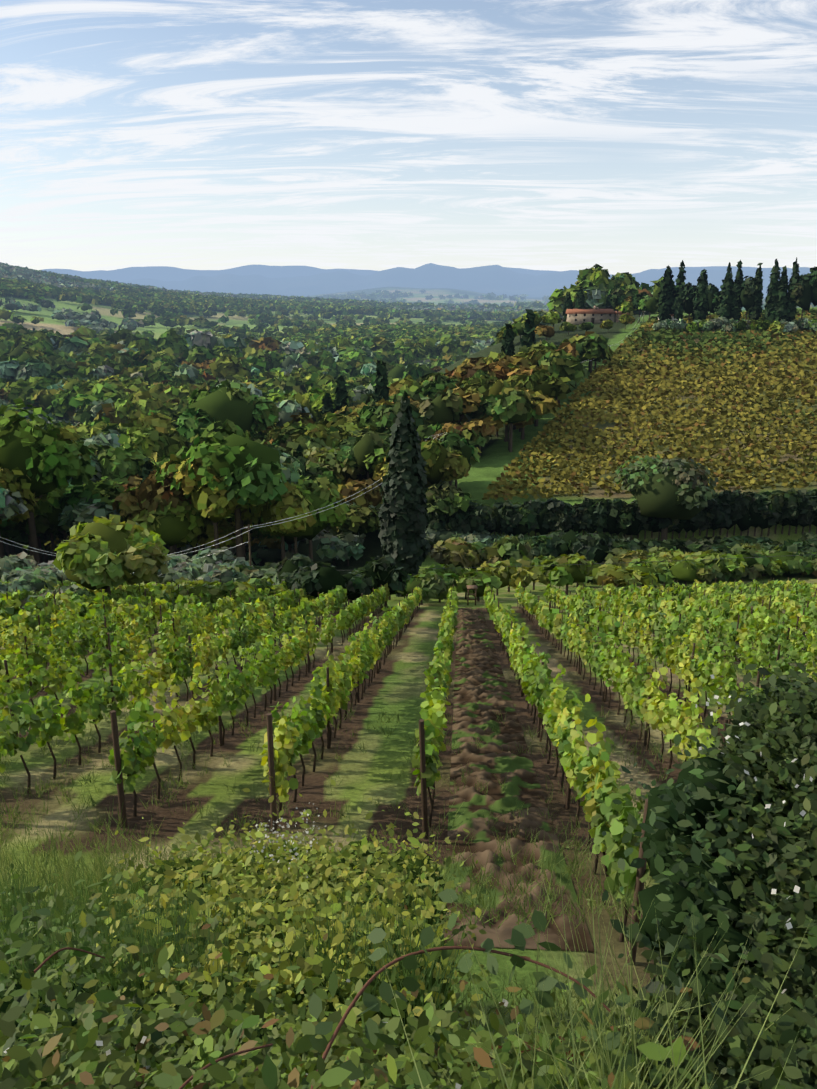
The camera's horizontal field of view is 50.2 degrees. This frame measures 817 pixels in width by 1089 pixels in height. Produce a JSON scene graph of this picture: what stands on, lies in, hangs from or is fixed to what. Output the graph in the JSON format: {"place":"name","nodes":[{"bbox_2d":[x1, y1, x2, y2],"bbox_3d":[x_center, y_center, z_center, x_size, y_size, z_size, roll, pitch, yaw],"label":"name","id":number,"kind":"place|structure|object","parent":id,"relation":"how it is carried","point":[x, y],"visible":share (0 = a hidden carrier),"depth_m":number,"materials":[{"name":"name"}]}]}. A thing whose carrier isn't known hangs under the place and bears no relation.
{"place":"outdoors","nodes":[
{"label":"outdoors","id":0,"kind":"place"},
{"bbox_2d":[0,263,816,1043],"bbox_3d":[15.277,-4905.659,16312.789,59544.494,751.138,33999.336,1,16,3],"label":"terrain","id":1,"kind":"structure","parent":0,"point":[398,683],"depth_m":20.89,"materials":[{"name":"green plant"}]},
{"bbox_2d":[0,271,683,549],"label":"trees","id":2,"kind":"object","parent":1,"relation":"on","point":[220,406],"visible":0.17,"depth_m":152.80,"materials":[{"name":"green plant"}]},
{"bbox_2d":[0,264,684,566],"bbox_3d":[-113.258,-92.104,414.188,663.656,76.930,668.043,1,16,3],"label":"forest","id":3,"kind":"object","parent":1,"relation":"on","point":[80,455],"depth_m":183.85,"materials":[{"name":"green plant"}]},
{"bbox_2d":[0,271,815,345],"bbox_3d":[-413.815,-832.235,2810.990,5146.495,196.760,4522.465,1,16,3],"label":"woods","id":4,"kind":"object","parent":1,"relation":"on","point":[4,315],"visible":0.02,"depth_m":1280.83,"materials":[{"name":"green plant"}]},
{"bbox_2d":[0,599,816,902],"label":"vines","id":5,"kind":"object","parent":1,"relation":"on","point":[596,772],"visible":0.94,"depth_m":19.60,"materials":[{"name":"green plant"}]},
{"bbox_2d":[0,578,816,649],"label":"vines","id":6,"kind":"object","parent":1,"relation":"on","point":[793,600],"visible":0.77,"depth_m":44.76,"materials":[{"name":"green plant"}]},
{"bbox_2d":[0,262,816,347],"bbox_3d":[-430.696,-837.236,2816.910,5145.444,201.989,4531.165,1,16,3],"label":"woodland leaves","id":7,"kind":"object","parent":1,"relation":"on","point":[49,282],"visible":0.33,"depth_m":1448.98,"materials":[{"name":"green plant"}]},
{"bbox_2d":[0,679,816,1082],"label":"leaves","id":8,"kind":"object","parent":1,"relation":"on","point":[710,931],"visible":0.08,"depth_m":3.14,"materials":[{"name":"green plant"}]},
{"bbox_2d":[33,946,610,1088],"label":"canes","id":9,"kind":"object","parent":8,"relation":"on","point":[352,1004],"visible":0.85,"depth_m":2.11,"materials":[{"name":"brown plant"}]},
{"bbox_2d":[0,654,816,1088],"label":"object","id":10,"kind":"object","parent":1,"relation":"on","point":[776,854],"depth_m":2.91,"materials":[{"name":"green plant"}]},
{"bbox_2d":[4,674,812,1088],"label":"flowers","id":11,"kind":"object","parent":10,"relation":"on","point":[458,1086],"visible":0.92,"depth_m":2.87,"materials":[{"name":"white plant"}]},
{"bbox_2d":[0,391,816,611],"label":"bushes","id":12,"kind":"object","parent":1,"relation":"on","point":[653,496],"visible":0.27,"depth_m":111.78,"materials":[{"name":"green plant"}]},
{"bbox_2d":[0,398,816,618],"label":"hedgerow","id":13,"kind":"object","parent":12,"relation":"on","point":[146,558],"depth_m":94.49,"materials":[{"name":"green plant"}]},
{"bbox_2d":[0,576,816,964],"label":"vineyard posts","id":14,"kind":"object","parent":1,"relation":"on","point":[640,872],"visible":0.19,"depth_m":18.39,"materials":[{"name":"brown wood"}]},
{"bbox_2d":[32,257,816,341],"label":"trees","id":15,"kind":"object","parent":1,"relation":"on","point":[778,305],"depth_m":281.08,"materials":[{"name":"green plant"}]},
{"bbox_2d":[243,314,643,565],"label":"poles","id":16,"kind":"object","parent":1,"relation":"on","point":[249,528],"visible":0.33,"depth_m":76.60,"materials":[{"name":"brown wood"}]},
{"bbox_2d":[1,313,816,570],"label":"wires","id":17,"kind":"object","parent":16,"relation":"attached to","point":[362,494],"visible":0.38,"depth_m":75.68,"materials":[{"name":"grey metal"}]},
{"bbox_2d":[466,585,477,604],"bbox_3d":[4.623,3.712,63.583,0.749,1.324,0.800,-1,16,-2],"label":"wood stand","id":18,"kind":"object","parent":1,"relation":"on","point":[472,587],"visible":0.96,"depth_m":63.27,"materials":[{"name":"brown wood"}]},
{"bbox_2d":[443,607,594,951],"bbox_3d":[2.717,4.396,34.875,1.650,13.785,49.000,1,16,3],"label":"tilled strip","id":19,"kind":"object","parent":1,"relation":"on","point":[481,691],"visible":0.96,"depth_m":14.53,"materials":[{"name":"soil"}]},
{"bbox_2d":[565,306,673,324],"bbox_3d":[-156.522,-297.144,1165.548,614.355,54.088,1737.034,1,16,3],"label":"buildings","id":20,"kind":"structure","parent":1,"relation":"on","point":[595,315],"depth_m":329.20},
{"bbox_2d":[482,308,816,499],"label":"hillside vineyard","id":21,"kind":"object","parent":1,"relation":"on","point":[758,354],"visible":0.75,"depth_m":175.97,"materials":[{"name":"plant"}]},
{"bbox_2d":[0,0,816,274],"label":"sky","id":22,"kind":"structure","parent":0,"point":[621,136],"materials":[{"name":"blue"}]}
]}

